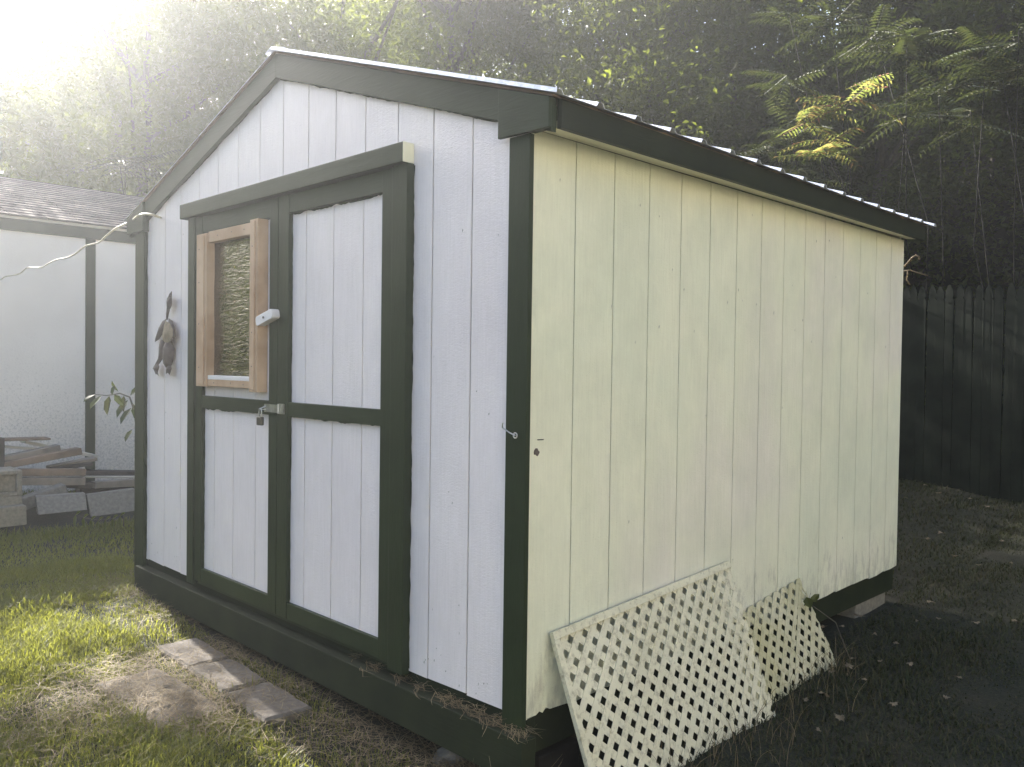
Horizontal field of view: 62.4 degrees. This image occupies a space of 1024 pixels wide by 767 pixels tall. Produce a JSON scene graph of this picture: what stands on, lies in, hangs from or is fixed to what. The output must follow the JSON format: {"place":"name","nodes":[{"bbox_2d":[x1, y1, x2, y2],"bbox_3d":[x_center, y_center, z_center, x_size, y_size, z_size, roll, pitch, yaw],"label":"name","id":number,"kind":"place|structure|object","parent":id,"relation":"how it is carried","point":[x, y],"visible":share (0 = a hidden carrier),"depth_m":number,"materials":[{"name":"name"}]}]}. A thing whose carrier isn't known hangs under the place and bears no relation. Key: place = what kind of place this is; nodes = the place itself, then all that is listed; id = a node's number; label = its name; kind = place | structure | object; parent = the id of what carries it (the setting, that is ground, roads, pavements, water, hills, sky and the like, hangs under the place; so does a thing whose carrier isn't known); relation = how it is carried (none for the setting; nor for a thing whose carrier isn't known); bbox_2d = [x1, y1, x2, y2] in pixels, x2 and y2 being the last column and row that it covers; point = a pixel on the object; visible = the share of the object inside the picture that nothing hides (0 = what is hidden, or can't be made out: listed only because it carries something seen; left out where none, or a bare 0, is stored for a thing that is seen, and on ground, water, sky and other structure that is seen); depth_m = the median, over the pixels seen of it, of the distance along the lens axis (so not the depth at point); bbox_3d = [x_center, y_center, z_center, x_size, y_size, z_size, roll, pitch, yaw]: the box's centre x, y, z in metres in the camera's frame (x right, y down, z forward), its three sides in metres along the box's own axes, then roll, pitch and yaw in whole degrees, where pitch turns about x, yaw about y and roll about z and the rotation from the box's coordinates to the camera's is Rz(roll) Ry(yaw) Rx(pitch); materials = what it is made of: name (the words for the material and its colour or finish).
{"place":"outdoors","nodes":[
{"label":"outdoors","id":0,"kind":"place"},
{"bbox_2d":[0,551,445,766],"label":"lawn grass","id":1,"kind":"structure","parent":0,"point":[43,638],"depth_m":3.36,"materials":[{"name":"green plant"}]},
{"bbox_2d":[0,0,871,108],"label":"sky","id":2,"kind":"structure","parent":0,"point":[34,2],"materials":[{"name":"white"}]},
{"bbox_2d":[0,8,1023,766],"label":"ground","id":3,"kind":"structure","parent":0,"point":[992,698],"depth_m":3.83,"materials":[{"name":"soil"}]},
{"bbox_2d":[0,437,4,466],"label":"post stub","id":4,"kind":"object","parent":3,"relation":"on","point":[2,451],"visible":0.45,"depth_m":6.83,"materials":[{"name":"grey wood"}]},
{"bbox_2d":[4,447,82,466],"bbox_3d":[-3.946,0.623,7.096,0.144,0.142,0.603,2,2,45],"label":"plank","id":5,"kind":"object","parent":4,"relation":"on","point":[55,455],"visible":0.86,"depth_m":7.06,"materials":[{"name":"brown wood"}]},
{"bbox_2d":[5,444,60,460],"bbox_3d":[-4.090,0.598,7.080,0.124,0.144,0.547,2,2,45],"label":"plank","id":6,"kind":"object","parent":5,"relation":"on","point":[38,451],"visible":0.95,"depth_m":7.09,"materials":[{"name":"brown wood"}]},
{"bbox_2d":[5,445,34,449],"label":"plank","id":7,"kind":"object","parent":6,"relation":"on","point":[17,447],"visible":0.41,"depth_m":7.18,"materials":[{"name":"brown wood"}]},
{"bbox_2d":[3,436,50,440],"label":"plank","id":8,"kind":"object","parent":7,"relation":"on","point":[25,438],"visible":1,"depth_m":7.15,"materials":[{"name":"wood"}]},
{"bbox_2d":[20,441,98,458],"bbox_3d":[-4.023,0.584,7.529,0.159,0.198,0.601,2,2,45],"label":"plank","id":9,"kind":"object","parent":7,"relation":"on","point":[44,445],"visible":0.6,"depth_m":7.37,"materials":[{"name":"wood"}]},
{"bbox_2d":[0,0,57,148],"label":"tree","id":10,"kind":"object","parent":3,"relation":"on","point":[6,58],"visible":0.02,"depth_m":16.96,"materials":[{"name":"green plant"}]},
{"bbox_2d":[22,483,67,509],"bbox_3d":[-3.775,0.909,6.781,0.129,0.185,0.381,2,2,45],"label":"stone slab","id":11,"kind":"object","parent":3,"relation":"on","point":[28,500],"depth_m":6.76,"materials":[{"name":"grey stone"}]},
{"bbox_2d":[0,70,103,185],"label":"tree","id":12,"kind":"object","parent":3,"relation":"on","point":[47,121],"visible":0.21,"depth_m":12.11,"materials":[{"name":"green plant"}]},
{"bbox_2d":[0,0,107,188],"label":"tree","id":13,"kind":"object","parent":3,"relation":"on","point":[14,158],"visible":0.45,"depth_m":12.30,"materials":[{"name":"green plant"}]},
{"bbox_2d":[35,492,86,514],"bbox_3d":[-3.516,0.932,6.598,0.346,0.128,0.167,0,2,-37],"label":"stone slab","id":14,"kind":"object","parent":3,"relation":"on","point":[57,503],"depth_m":6.57,"materials":[{"name":"grey stone"}]},
{"bbox_2d":[0,487,138,616],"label":"lawn grass","id":15,"kind":"structure","parent":3,"relation":"on","point":[29,538],"depth_m":5.40,"materials":[{"name":"green plant"}]},
{"bbox_2d":[0,504,26,527],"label":"concrete block","id":16,"kind":"object","parent":15,"relation":"on","point":[13,515],"depth_m":6.27,"materials":[{"name":"beige concrete"}]},
{"bbox_2d":[0,495,21,505],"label":"concrete block","id":17,"kind":"object","parent":16,"relation":"on","point":[10,500],"depth_m":6.34,"materials":[{"name":"beige concrete"}]},
{"bbox_2d":[0,466,21,496],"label":"concrete block","id":18,"kind":"object","parent":17,"relation":"on","point":[10,481],"depth_m":6.37,"materials":[{"name":"beige concrete"}]},
{"bbox_2d":[0,176,143,493],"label":"neighbour shed","id":19,"kind":"structure","parent":3,"relation":"on","point":[67,336],"depth_m":8.22,"materials":[{"name":"white paint"}]},
{"bbox_2d":[73,511,124,530],"bbox_3d":[-3.116,1.040,6.393,0.074,0.196,0.376,2,2,45],"label":"weed seedling","id":20,"kind":"object","parent":3,"relation":"on","point":[97,523],"visible":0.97,"depth_m":6.41,"materials":[{"name":"green plant"}]},
{"bbox_2d":[75,487,133,493],"bbox_3d":[-3.529,0.947,7.456,0.125,0.090,0.566,2,2,45],"label":"plank","id":21,"kind":"object","parent":3,"relation":"on","point":[86,491],"visible":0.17,"depth_m":7.32,"materials":[{"name":"wood"}]},
{"bbox_2d":[66,481,94,488],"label":"plank","id":22,"kind":"object","parent":21,"relation":"on","point":[88,485],"visible":0.42,"depth_m":7.23,"materials":[{"name":"grey wood"}]},
{"bbox_2d":[22,477,85,484],"bbox_3d":[-3.799,0.804,6.982,0.125,0.103,0.488,2,2,45],"label":"plank","id":23,"kind":"object","parent":22,"relation":"on","point":[52,480],"visible":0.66,"depth_m":6.94,"materials":[{"name":"wood"}]},
{"bbox_2d":[17,468,85,475],"bbox_3d":[-3.810,0.734,7.012,0.124,0.096,0.492,2,2,45],"label":"plank","id":24,"kind":"object","parent":23,"relation":"on","point":[53,471],"visible":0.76,"depth_m":6.97,"materials":[{"name":"wood"}]},
{"bbox_2d":[80,475,134,477],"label":"plank","id":25,"kind":"object","parent":22,"relation":"on","point":[94,476],"visible":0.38,"depth_m":7.44,"materials":[{"name":"wood"}]},
{"bbox_2d":[86,469,134,475],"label":"plank","id":26,"kind":"object","parent":25,"relation":"on","point":[110,472],"visible":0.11,"depth_m":7.54,"materials":[{"name":"wood"}]},
{"bbox_2d":[50,462,92,467],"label":"plank","id":27,"kind":"object","parent":26,"relation":"on","point":[84,464],"visible":0.66,"depth_m":7.31,"materials":[{"name":"grey wood"}]},
{"bbox_2d":[46,456,97,467],"bbox_3d":[-3.846,0.695,7.398,0.121,0.085,0.390,2,2,45],"label":"plank","id":28,"kind":"object","parent":27,"relation":"on","point":[86,459],"visible":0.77,"depth_m":7.39,"materials":[{"name":"brown wood"}]},
{"bbox_2d":[91,478,134,488],"bbox_3d":[-3.451,0.878,7.432,0.106,0.072,0.443,2,2,45],"label":"plank","id":29,"kind":"object","parent":21,"relation":"on","point":[114,483],"visible":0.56,"depth_m":7.36,"materials":[{"name":"grey wood"}]},
{"bbox_2d":[85,488,133,516],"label":"concrete block","id":30,"kind":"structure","parent":3,"relation":"on","point":[110,502],"depth_m":6.79,"materials":[{"name":"grey concrete"}]},
{"bbox_2d":[84,382,134,441],"bbox_3d":[-2.443,0.564,5.401,0.541,1.167,0.120,0,2,-32],"label":"sapling","id":31,"kind":"object","parent":3,"relation":"on","point":[122,402],"visible":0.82,"depth_m":5.37,"materials":[{"name":"green plant"}]},
{"bbox_2d":[0,0,231,194],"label":"tree","id":32,"kind":"object","parent":3,"relation":"on","point":[26,63],"visible":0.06,"depth_m":15.88,"materials":[{"name":"green plant"}]},
{"bbox_2d":[66,149,180,193],"bbox_3d":[-5.015,-1.147,11.125,1.171,3.943,1.571,1,1,17],"label":"sumac shrub","id":33,"kind":"object","parent":3,"relation":"on","point":[125,167],"visible":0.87,"depth_m":10.98,"materials":[{"name":"green plant"}]},
{"bbox_2d":[0,0,271,218],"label":"tree","id":34,"kind":"object","parent":3,"relation":"on","point":[144,80],"visible":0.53,"depth_m":12.97,"materials":[{"name":"green plant"}]},
{"bbox_2d":[96,668,180,701],"bbox_3d":[-1.529,1.264,3.472,0.264,0.074,0.280,2,2,44],"label":"paving stone","id":35,"kind":"object","parent":3,"relation":"on","point":[133,686],"visible":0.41,"depth_m":3.47,"materials":[{"name":"grey stone"}]},
{"bbox_2d":[24,0,276,169],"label":"tree","id":36,"kind":"object","parent":3,"relation":"on","point":[154,67],"visible":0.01,"depth_m":21.32,"materials":[{"name":"green plant"}]},
{"bbox_2d":[121,683,225,731],"bbox_3d":[-1.312,1.273,3.264,0.382,0.074,0.279,2,2,44],"label":"paving stone","id":37,"kind":"object","parent":3,"relation":"on","point":[179,705],"visible":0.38,"depth_m":3.25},
{"bbox_2d":[5,0,370,193],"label":"tree","id":38,"kind":"object","parent":3,"relation":"on","point":[172,75],"visible":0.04,"depth_m":16.09,"materials":[{"name":"green plant"}]},
{"bbox_2d":[157,638,228,671],"bbox_3d":[-1.451,1.251,3.836,0.201,0.084,0.359,0,2,-43],"label":"paving stone","id":39,"kind":"object","parent":3,"relation":"on","point":[192,642],"visible":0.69,"depth_m":3.81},
{"bbox_2d":[188,659,266,692],"bbox_3d":[-1.204,1.261,3.573,0.206,0.084,0.358,0,2,-43],"label":"paving stone","id":40,"kind":"object","parent":3,"relation":"on","point":[230,668],"visible":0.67,"depth_m":3.55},
{"bbox_2d":[0,565,479,766],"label":"dry grass","id":41,"kind":"structure","parent":3,"relation":"on","point":[222,700],"depth_m":3.25,"materials":[{"name":"plant"}]},
{"bbox_2d":[226,682,311,728],"bbox_3d":[-0.958,1.274,3.310,0.205,0.083,0.356,0,2,-42],"label":"paving stone","id":42,"kind":"object","parent":3,"relation":"on","point":[271,714],"visible":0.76,"depth_m":3.25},
{"bbox_2d":[152,0,450,160],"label":"tree","id":43,"kind":"object","parent":3,"relation":"on","point":[381,34],"visible":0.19,"depth_m":13.78,"materials":[{"name":"green plant"}]},
{"bbox_2d":[260,1,444,48],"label":"tree","id":44,"kind":"object","parent":3,"relation":"on","point":[332,5],"depth_m":24.30,"materials":[{"name":"green plant"}]},
{"bbox_2d":[268,0,491,72],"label":"tree","id":45,"kind":"object","parent":3,"relation":"on","point":[357,2],"visible":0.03,"depth_m":21.14,"materials":[{"name":"green plant"}]},
{"bbox_2d":[292,0,588,86],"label":"tree","id":46,"kind":"object","parent":3,"relation":"on","point":[452,8],"visible":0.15,"depth_m":17.94,"materials":[{"name":"green plant"}]},
{"bbox_2d":[432,747,465,765],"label":"stone","id":47,"kind":"object","parent":3,"relation":"on","point":[442,751],"visible":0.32,"depth_m":2.94,"materials":[{"name":"grey stone"}]},
{"bbox_2d":[351,0,610,90],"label":"tree","id":48,"kind":"object","parent":3,"relation":"on","point":[481,40],"visible":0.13,"depth_m":19.05,"materials":[{"name":"green plant"}]},
{"bbox_2d":[0,3,1023,444],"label":"undergrowth","id":49,"kind":"object","parent":3,"relation":"on","point":[994,259],"visible":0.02,"depth_m":12.53,"materials":[{"name":"green plant"}]},
{"bbox_2d":[370,0,659,101],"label":"tree","id":50,"kind":"object","parent":3,"relation":"on","point":[518,39],"visible":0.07,"depth_m":22.79,"materials":[{"name":"green plant"}]},
{"bbox_2d":[475,736,578,766],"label":"support block","id":51,"kind":"structure","parent":3,"relation":"on","point":[566,750],"depth_m":2.82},
{"bbox_2d":[125,46,935,766],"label":"garden shed","id":52,"kind":"structure","parent":3,"relation":"on","point":[517,372],"depth_m":3.27,"materials":[{"name":"white paint"}]},
{"bbox_2d":[0,213,161,279],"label":"electric cable","id":53,"kind":"object","parent":52,"relation":"attached to","point":[121,225],"visible":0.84,"depth_m":5.82,"materials":[{"name":"beige plastic"}]},
{"bbox_2d":[153,291,175,375],"bbox_3d":[-1.844,-0.260,4.478,0.302,0.446,0.061,2,2,45],"label":"hanging ornament","id":54,"kind":"object","parent":52,"relation":"hanging from","point":[166,331],"visible":1,"depth_m":4.42,"materials":[{"name":"brown metal"}]},
{"bbox_2d":[194,197,278,613],"bbox_3d":[-1.306,0.091,3.937,0.799,1.810,0.064,2,2,45],"label":"door","id":55,"kind":"structure","parent":52,"relation":"in","point":[237,249],"depth_m":3.93,"materials":[{"name":"white paint"}]},
{"bbox_2d":[257,409,263,424],"bbox_3d":[-1.103,0.144,3.704,0.038,0.077,0.018,2,2,45],"label":"padlock","id":56,"kind":"object","parent":52,"relation":"hanging from","point":[260,420],"visible":1,"depth_m":3.69,"materials":[{"name":"metal"}]},
{"bbox_2d":[276,168,392,661],"bbox_3d":[-0.720,0.111,3.380,0.810,1.810,0.024,2,2,45],"label":"door","id":57,"kind":"structure","parent":52,"relation":"in","point":[335,239],"depth_m":3.37,"materials":[{"name":"white paint"}]},
{"bbox_2d":[359,658,543,743],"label":"dry grass","id":58,"kind":"structure","parent":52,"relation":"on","point":[477,715],"depth_m":2.77,"materials":[{"name":"plant"}]},
{"bbox_2d":[903,254,927,284],"bbox_3d":[2.358,0.216,5.131,0.208,1.984,0.209,2,2,45],"label":"vine","id":59,"kind":"object","parent":52,"relation":"attached to","point":[910,259],"visible":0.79,"depth_m":5.12,"materials":[{"name":"brown plant"}]},
{"bbox_2d":[451,39,648,117],"bbox_3d":[0.178,-2.886,15.851,6.713,7.565,7.182,0,2,-32],"label":"tree","id":60,"kind":"object","parent":3,"relation":"on","point":[525,79],"visible":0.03,"depth_m":15.39,"materials":[{"name":"green plant"}]},
{"bbox_2d":[529,0,783,141],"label":"tree","id":61,"kind":"object","parent":3,"relation":"on","point":[573,31],"visible":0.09,"depth_m":15.79,"materials":[{"name":"green plant"}]},
{"bbox_2d":[549,560,775,766],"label":"lattice panel","id":62,"kind":"object","parent":3,"relation":"on","point":[572,690],"visible":0.95,"depth_m":2.99,"materials":[{"name":"white plastic"}]},
{"bbox_2d":[444,633,888,766],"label":"tall weeds","id":63,"kind":"object","parent":3,"relation":"on","point":[834,661],"visible":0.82,"depth_m":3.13,"materials":[{"name":"green plant"}]},
{"bbox_2d":[519,0,822,197],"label":"tree","id":64,"kind":"object","parent":3,"relation":"on","point":[587,66],"visible":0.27,"depth_m":12.95,"materials":[{"name":"green plant"}]},
{"bbox_2d":[549,0,843,139],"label":"tree","id":65,"kind":"object","parent":3,"relation":"on","point":[621,59],"visible":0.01,"depth_m":18.42,"materials":[{"name":"green plant"}]},
{"bbox_2d":[542,0,984,244],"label":"tree","id":66,"kind":"object","parent":3,"relation":"on","point":[664,69],"visible":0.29,"depth_m":11.98,"materials":[{"name":"green plant"}]},
{"bbox_2d":[723,578,835,711],"bbox_3d":[1.186,1.156,3.674,0.175,0.498,0.749,2,2,45],"label":"lattice panel","id":67,"kind":"object","parent":3,"relation":"on","point":[797,616],"visible":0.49,"depth_m":3.70,"materials":[{"name":"plastic"}]},
{"bbox_2d":[737,69,851,224],"bbox_3d":[2.987,-1.044,8.636,1.056,3.880,2.115,2,2,45],"label":"sumac shrub","id":68,"kind":"object","parent":3,"relation":"on","point":[764,85],"visible":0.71,"depth_m":8.22,"materials":[{"name":"green plant"}]},
{"bbox_2d":[747,0,905,224],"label":"sumac shrub","id":69,"kind":"object","parent":3,"relation":"on","point":[800,20],"visible":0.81,"depth_m":9.12,"materials":[{"name":"green plant"}]},
{"bbox_2d":[803,593,850,659],"bbox_3d":[1.447,1.133,3.910,0.255,0.335,0.083,0,1,-18],"label":"bindweed","id":70,"kind":"object","parent":3,"relation":"on","point":[808,602],"visible":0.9,"depth_m":3.87,"materials":[{"name":"green plant"}]},
{"bbox_2d":[770,72,901,226],"bbox_3d":[3.367,-0.917,7.950,1.850,3.650,1.148,0,1,-16],"label":"sumac shrub","id":71,"kind":"object","parent":3,"relation":"on","point":[821,111],"visible":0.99,"depth_m":7.71,"materials":[{"name":"green plant"}]},
{"bbox_2d":[668,0,1023,276],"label":"tree","id":72,"kind":"object","parent":3,"relation":"on","point":[881,158],"visible":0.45,"depth_m":11.22,"materials":[{"name":"green plant"}]},
{"bbox_2d":[717,0,980,222],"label":"tree","id":73,"kind":"object","parent":3,"relation":"on","point":[849,33],"visible":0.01,"depth_m":15.34,"materials":[{"name":"green plant"}]},
{"bbox_2d":[837,592,884,618],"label":"support block","id":74,"kind":"structure","parent":3,"relation":"on","point":[868,606],"depth_m":4.57,"materials":[{"name":"concrete"}]},
{"bbox_2d":[828,4,998,379],"bbox_3d":[3.631,-1.256,7.804,1.312,4.336,1.390,1,1,7],"label":"sumac shrub","id":75,"kind":"object","parent":3,"relation":"on","point":[912,41],"visible":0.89,"depth_m":7.74,"materials":[{"name":"green plant"}]},
{"bbox_2d":[831,0,1023,205],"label":"tree","id":76,"kind":"object","parent":3,"relation":"on","point":[915,13],"visible":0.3,"depth_m":11.33,"materials":[{"name":"green plant"}]},
{"bbox_2d":[834,0,1023,171],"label":"tree","id":77,"kind":"object","parent":3,"relation":"on","point":[998,27],"visible":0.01,"depth_m":14.59,"materials":[{"name":"green plant"}]},
{"bbox_2d":[898,283,1023,502],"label":"picket fence","id":78,"kind":"object","parent":3,"relation":"on","point":[956,444],"visible":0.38,"depth_m":7.33,"materials":[{"name":"black wood"}]},
{"bbox_2d":[912,23,1023,411],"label":"sumac shrub","id":79,"kind":"object","parent":3,"relation":"on","point":[969,66],"visible":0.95,"depth_m":6.98,"materials":[{"name":"green plant"}]},
{"bbox_2d":[611,510,1023,766],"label":"lawn grass","id":80,"kind":"structure","parent":0,"point":[907,682],"depth_m":3.65,"materials":[{"name":"green plant"}]},
{"bbox_2d":[834,713,844,720],"bbox_3d":[1.268,1.287,3.275,0.039,0.014,0.070,-23,9,-18],"label":"fallen leaf","id":81,"kind":"object","parent":80,"relation":"on","point":[841,717],"visible":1,"depth_m":3.26,"materials":[{"name":"plant"}]},
{"bbox_2d":[885,479,1023,602],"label":"lawn grass","id":82,"kind":"structure","parent":0,"point":[956,505],"depth_m":6.21,"materials":[{"name":"green plant"}]}
]}

